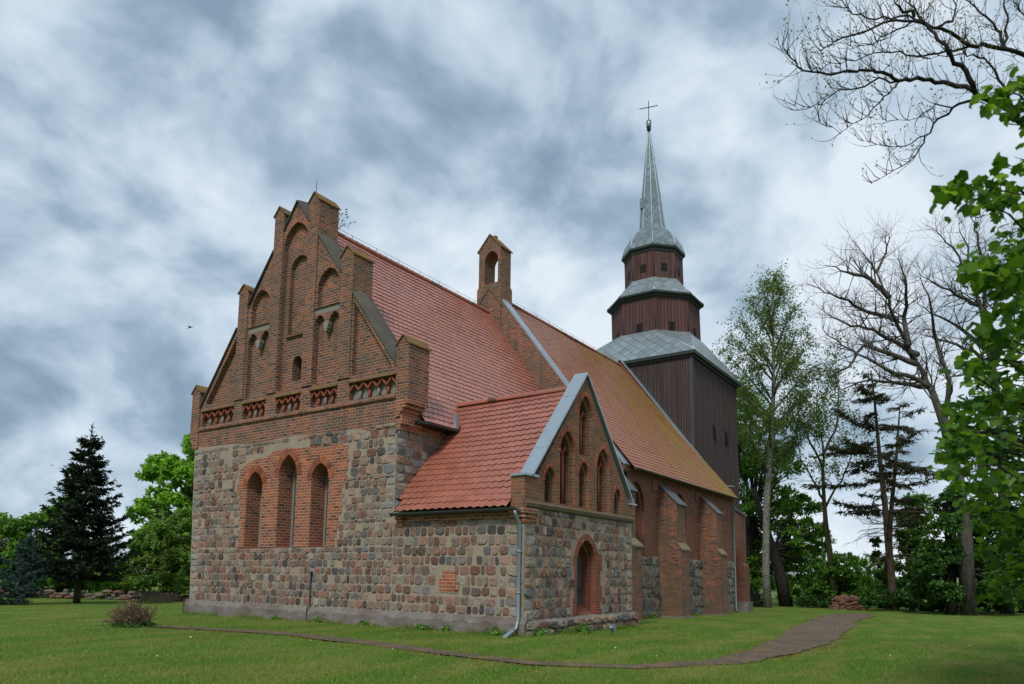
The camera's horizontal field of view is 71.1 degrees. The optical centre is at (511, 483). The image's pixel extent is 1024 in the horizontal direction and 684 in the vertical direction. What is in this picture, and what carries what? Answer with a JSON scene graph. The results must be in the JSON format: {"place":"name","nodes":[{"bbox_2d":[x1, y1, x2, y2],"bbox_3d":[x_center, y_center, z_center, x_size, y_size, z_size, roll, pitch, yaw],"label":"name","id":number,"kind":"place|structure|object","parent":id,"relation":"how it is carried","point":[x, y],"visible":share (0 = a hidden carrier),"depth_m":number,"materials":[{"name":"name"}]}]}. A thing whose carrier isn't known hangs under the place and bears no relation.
{"place":"outdoors","nodes":[
{"label":"outdoors","id":0,"kind":"place"},
{"bbox_2d":[0,588,188,600],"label":"rubble wall","id":1,"kind":"structure","parent":0,"point":[65,594],"depth_m":42.92,"materials":[{"name":"stone"}]},
{"bbox_2d":[95,613,873,670],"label":"path","id":2,"kind":"structure","parent":0,"point":[842,621],"depth_m":17.38,"materials":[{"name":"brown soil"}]},
{"bbox_2d":[0,575,1023,683],"bbox_3d":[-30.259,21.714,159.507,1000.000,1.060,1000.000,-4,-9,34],"label":"lawn","id":3,"kind":"structure","parent":0,"point":[992,616],"depth_m":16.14,"materials":[{"name":"green plant"}]},
{"bbox_2d":[0,530,47,604],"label":"blue spruce","id":4,"kind":"object","parent":3,"relation":"on","point":[12,585],"visible":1,"depth_m":33.60,"materials":[{"name":"green plant"}]},
{"bbox_2d":[0,496,117,592],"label":"ash tree","id":5,"kind":"object","parent":3,"relation":"on","point":[12,530],"visible":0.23,"depth_m":46.17,"materials":[{"name":"green plant"}]},
{"bbox_2d":[11,423,146,602],"bbox_3d":[-21.986,1.542,36.979,5.223,9.560,5.636,-4,-9,34],"label":"spruce tree","id":6,"kind":"object","parent":3,"relation":"on","point":[69,532],"visible":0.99,"depth_m":36.41,"materials":[{"name":"green plant"}]},
{"bbox_2d":[48,574,134,596],"bbox_3d":[-28.256,6.730,49.184,6.474,2.422,2.712,-1,-7,12],"label":"hedge bush","id":7,"kind":"object","parent":3,"relation":"on","point":[58,588],"visible":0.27,"depth_m":48.61,"materials":[{"name":"green plant"}]},
{"bbox_2d":[1,557,189,593],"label":"thicket","id":8,"kind":"object","parent":3,"relation":"on","point":[154,582],"visible":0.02,"depth_m":59.71,"materials":[{"name":"green plant"}]},
{"bbox_2d":[99,598,165,627],"bbox_3d":[-11.074,3.774,20.805,1.719,0.913,1.685,2,-7,-12],"label":"dry shrub","id":9,"kind":"object","parent":3,"relation":"on","point":[136,615],"visible":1,"depth_m":20.59,"materials":[{"name":"brown plant"}]},
{"bbox_2d":[116,506,192,593],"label":"tree","id":10,"kind":"object","parent":3,"relation":"on","point":[165,556],"visible":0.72,"depth_m":43.16,"materials":[{"name":"green plant"}]},
{"bbox_2d":[136,591,172,602],"bbox_3d":[-19.995,6.354,40.014,1.732,0.679,2.200,-4,-9,34],"label":"earth mound","id":11,"kind":"object","parent":3,"relation":"on","point":[155,597],"visible":0.94,"depth_m":39.60,"materials":[{"name":"green plant"}]},
{"bbox_2d":[124,433,194,569],"bbox_3d":[-23.115,2.373,52.048,10.486,12.254,8.868,1,-7,-4],"label":"maple tree","id":12,"kind":"object","parent":3,"relation":"on","point":[163,467],"visible":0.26,"depth_m":51.53,"materials":[{"name":"green plant"}]},
{"bbox_2d":[181,610,735,636],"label":"wall grass","id":13,"kind":"structure","parent":3,"relation":"on","point":[431,628],"depth_m":22.86,"materials":[{"name":"green plant"}]},
{"bbox_2d":[270,610,658,635],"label":"weeds","id":14,"kind":"object","parent":3,"relation":"on","point":[582,629],"visible":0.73,"depth_m":20.48,"materials":[{"name":"green plant"}]},
{"bbox_2d":[182,101,752,637],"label":"church","id":15,"kind":"structure","parent":3,"relation":"on","point":[376,437],"depth_m":25.49,"materials":[{"name":"fieldstone"},{"name":"brick"},{"name":"roof tile"}]},
{"bbox_2d":[258,484,262,546],"bbox_3d":[-9.038,1.018,26.589,0.902,2.760,0.080,-4,-9,34],"label":"window","id":16,"kind":"structure","parent":15,"relation":"in","point":[262,484],"depth_m":26.76,"materials":[{"name":"glass"}]},
{"bbox_2d":[290,468,296,546],"bbox_3d":[-7.521,0.667,25.598,0.941,3.230,0.080,-4,-9,34],"label":"window","id":17,"kind":"structure","parent":15,"relation":"in","point":[295,472],"depth_m":25.78,"materials":[{"name":"glass"}]},
{"bbox_2d":[323,474,328,546],"bbox_3d":[-6.125,0.775,24.627,0.843,2.790,0.080,-4,-9,34],"label":"window","id":18,"kind":"structure","parent":15,"relation":"in","point":[327,478],"depth_m":24.79,"materials":[{"name":"glass"}]},
{"bbox_2d":[338,209,355,229],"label":"sapling","id":19,"kind":"object","parent":15,"relation":"on","point":[344,225],"visible":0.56,"depth_m":27.96,"materials":[{"name":"grey plant"}]},
{"bbox_2d":[577,553,580,604],"bbox_3d":[1.891,2.880,22.368,0.040,1.980,1.040,-4,-9,34],"label":"window","id":20,"kind":"structure","parent":15,"relation":"in","point":[578,559],"depth_m":22.70,"materials":[{"name":"glass"}]},
{"bbox_2d":[607,624,615,633],"bbox_3d":[2.844,4.154,20.485,0.149,0.270,0.288,-4,-9,34],"label":"ground spotlight","id":21,"kind":"object","parent":3,"relation":"on","point":[612,627],"visible":1,"depth_m":20.50,"materials":[{"name":"metal"}]},
{"bbox_2d":[750,589,762,606],"bbox_3d":[20.688,9.815,60.269,2.170,1.911,3.244,-1,-7,12],"label":"bush","id":22,"kind":"object","parent":3,"relation":"on","point":[755,596],"visible":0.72,"depth_m":60.02,"materials":[{"name":"green plant"}]},
{"bbox_2d":[736,379,806,595],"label":"maple tree","id":23,"kind":"object","parent":3,"relation":"on","point":[754,540],"visible":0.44,"depth_m":66.03,"materials":[{"name":"green plant"}]},
{"bbox_2d":[711,258,837,607],"bbox_3d":[20.493,-3.939,57.702,11.504,28.425,8.620,1,-7,1],"label":"birch tree","id":24,"kind":"object","parent":3,"relation":"on","point":[793,362],"visible":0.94,"depth_m":58.11,"materials":[{"name":"green plant"}]},
{"bbox_2d":[751,487,830,606],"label":"leaning tree","id":25,"kind":"object","parent":3,"relation":"on","point":[780,552],"visible":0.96,"depth_m":61.99,"materials":[{"name":"green plant"}]},
{"bbox_2d":[773,529,837,603],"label":"bush","id":26,"kind":"object","parent":3,"relation":"on","point":[805,582],"visible":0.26,"depth_m":65.35,"materials":[{"name":"green plant"}]},
{"bbox_2d":[794,587,830,607],"bbox_3d":[25.721,9.742,61.317,3.058,2.046,4.110,-2,-8,21],"label":"bush","id":27,"kind":"object","parent":3,"relation":"on","point":[811,596],"visible":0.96,"depth_m":60.12,"materials":[{"name":"green plant"}]},
{"bbox_2d":[756,330,887,604],"bbox_3d":[25.774,-0.961,59.806,9.892,23.178,8.842,-4,-9,34],"label":"bare tree","id":28,"kind":"object","parent":3,"relation":"on","point":[829,550],"visible":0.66,"depth_m":59.81,"materials":[{"name":"plant"}]},
{"bbox_2d":[811,552,867,605],"bbox_3d":[27.585,8.262,60.977,4.848,4.954,4.224,1,-7,-4],"label":"bush","id":29,"kind":"object","parent":3,"relation":"on","point":[847,580],"visible":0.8,"depth_m":60.03,"materials":[{"name":"green plant"}]},
{"bbox_2d":[828,595,866,609],"bbox_3d":[26.993,9.560,57.548,2.797,1.226,1.228,1,-7,1],"label":"brick heap","id":30,"kind":"object","parent":3,"relation":"on","point":[845,602],"visible":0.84,"depth_m":57.12,"materials":[{"name":"brick"}]},
{"bbox_2d":[758,579,958,591],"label":"hedgerow","id":31,"kind":"object","parent":3,"relation":"on","point":[797,586],"visible":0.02,"depth_m":108.06,"materials":[{"name":"green plant"}]},
{"bbox_2d":[852,553,898,600],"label":"bush","id":32,"kind":"object","parent":3,"relation":"on","point":[869,581],"visible":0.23,"depth_m":67.38,"materials":[{"name":"green plant"}]},
{"bbox_2d":[801,370,950,610],"bbox_3d":[29.475,0.683,55.556,13.189,18.992,8.611,-6,-10,42],"label":"conifer tree","id":33,"kind":"object","parent":3,"relation":"on","point":[855,448],"visible":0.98,"depth_m":55.87,"materials":[{"name":"green plant"}]},
{"bbox_2d":[786,205,977,615],"bbox_3d":[26.252,-5.002,49.290,13.703,28.590,9.128,4,-8,-24],"label":"bare tree","id":34,"kind":"object","parent":3,"relation":"on","point":[967,580],"visible":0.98,"depth_m":49.90,"materials":[{"name":"brown plant"}]},
{"bbox_2d":[834,399,943,587],"bbox_3d":[32.308,1.762,60.348,8.845,18.094,8.388,6,-9,-34],"label":"conifer tree","id":35,"kind":"object","parent":3,"relation":"on","point":[909,436],"visible":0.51,"depth_m":60.74,"materials":[{"name":"green plant"}]},
{"bbox_2d":[868,536,887,607],"bbox_3d":[31.197,7.582,60.508,1.861,6.220,2.540,-4,-9,34],"label":"ivy plant","id":36,"kind":"object","parent":35,"relation":"attached to","point":[876,542],"visible":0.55,"depth_m":60.28,"materials":[{"name":"green plant"}]},
{"bbox_2d":[759,0,1023,183],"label":"ash tree","id":37,"kind":"object","parent":3,"relation":"on","point":[971,87],"visible":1,"depth_m":11.14,"materials":[{"name":"brown plant"}]},
{"bbox_2d":[890,491,941,609],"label":"elder tree","id":38,"kind":"object","parent":3,"relation":"on","point":[911,535],"visible":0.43,"depth_m":56.98,"materials":[{"name":"green plant"}]},
{"bbox_2d":[856,585,1023,612],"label":"bush","id":39,"kind":"object","parent":3,"relation":"on","point":[876,597],"visible":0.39,"depth_m":55.43,"materials":[{"name":"green plant"}]},
{"bbox_2d":[889,182,1021,613],"bbox_3d":[34.056,-6.600,52.822,11.889,32.884,9.875,5,-9,-34],"label":"bare tree","id":40,"kind":"object","parent":3,"relation":"on","point":[1002,609],"visible":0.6,"depth_m":54.02,"materials":[{"name":"brown plant"}]},
{"bbox_2d":[899,485,1023,613],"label":"ivy clad tree","id":41,"kind":"object","parent":3,"relation":"on","point":[944,566],"visible":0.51,"depth_m":49.91,"materials":[{"name":"green plant"}]},
{"bbox_2d":[928,62,1023,610],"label":"linden tree","id":42,"kind":"object","parent":3,"relation":"on","point":[962,441],"visible":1,"depth_m":6.63,"materials":[{"name":"green plant"}]},
{"bbox_2d":[0,0,1023,576],"label":"sky","id":43,"kind":"structure","parent":0,"point":[151,150],"materials":[{"name":"grey"}]},
{"bbox_2d":[750,575,1018,602],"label":"field","id":44,"kind":"structure","parent":0,"point":[773,594],"depth_m":107.30,"materials":[{"name":"green plant"}]}
]}

